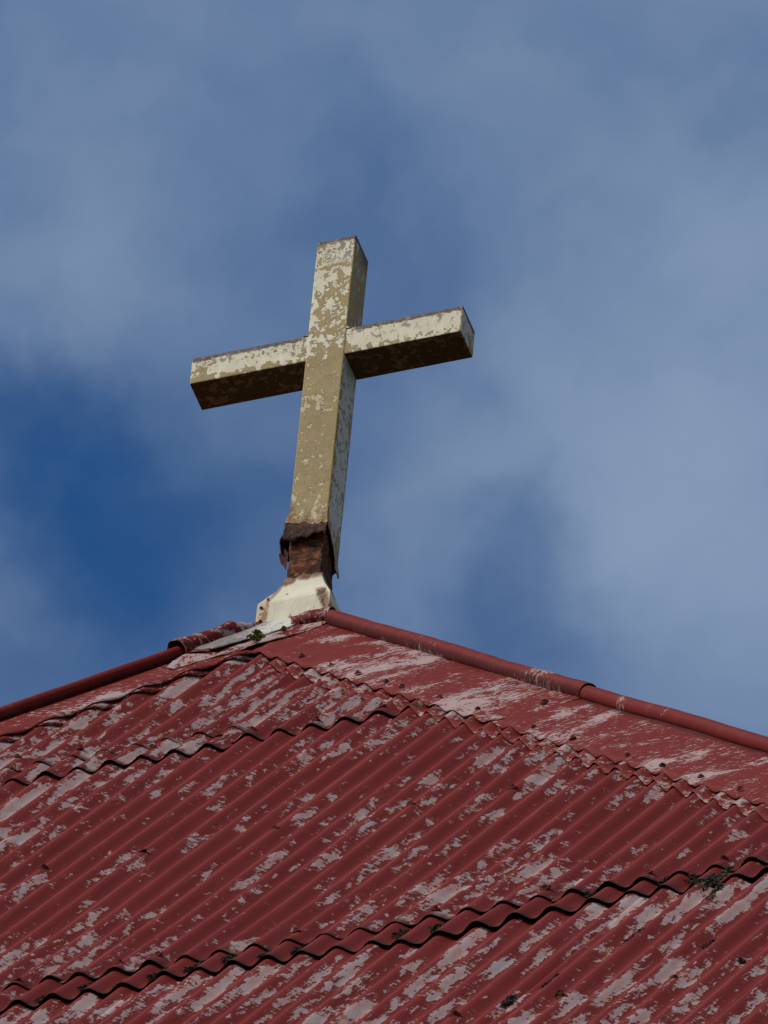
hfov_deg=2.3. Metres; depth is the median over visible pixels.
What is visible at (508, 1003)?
lichen clump
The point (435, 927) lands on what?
moss clump
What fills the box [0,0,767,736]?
sky
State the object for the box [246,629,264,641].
moss tuft
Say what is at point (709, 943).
lichen clump
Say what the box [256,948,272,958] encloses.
moss clump
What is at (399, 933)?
moss clump
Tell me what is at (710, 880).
lichen clump
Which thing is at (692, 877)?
moss clump
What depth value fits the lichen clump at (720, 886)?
38.42 m
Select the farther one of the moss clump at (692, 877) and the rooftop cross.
the rooftop cross
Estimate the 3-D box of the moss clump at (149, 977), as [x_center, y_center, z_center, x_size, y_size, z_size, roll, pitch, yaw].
[-0.465,0.944,38.963,0.024,0.076,0.056,-26,-54,28]
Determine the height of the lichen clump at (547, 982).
0.135 m
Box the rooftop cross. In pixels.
[190,235,474,622]
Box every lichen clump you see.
[500,993,517,1007]
[541,973,559,988]
[620,927,644,945]
[692,866,733,892]
[700,939,715,948]
[705,883,725,899]
[737,957,746,963]
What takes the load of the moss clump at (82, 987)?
on the church roof
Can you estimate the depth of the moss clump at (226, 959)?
38.95 m
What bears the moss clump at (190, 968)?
on the church roof
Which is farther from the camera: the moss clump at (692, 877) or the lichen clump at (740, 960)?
the moss clump at (692, 877)
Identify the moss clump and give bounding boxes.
[34,994,46,1002]
[76,982,93,990]
[146,967,166,980]
[182,961,202,972]
[221,955,236,963]
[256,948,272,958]
[290,944,305,954]
[390,928,409,938]
[428,922,444,932]
[583,888,596,898]
[656,876,671,886]
[683,874,698,884]
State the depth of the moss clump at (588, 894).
38.79 m
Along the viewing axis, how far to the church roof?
40.14 m
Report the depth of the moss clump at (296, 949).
38.88 m
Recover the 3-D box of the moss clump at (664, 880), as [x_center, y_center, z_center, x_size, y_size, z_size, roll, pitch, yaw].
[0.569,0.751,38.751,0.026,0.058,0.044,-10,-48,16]
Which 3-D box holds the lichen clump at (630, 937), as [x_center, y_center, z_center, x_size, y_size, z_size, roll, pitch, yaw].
[0.502,0.848,38.104,0.035,0.172,0.127,-10,-48,16]
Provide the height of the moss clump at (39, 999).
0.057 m
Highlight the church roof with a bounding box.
[0,606,767,1023]

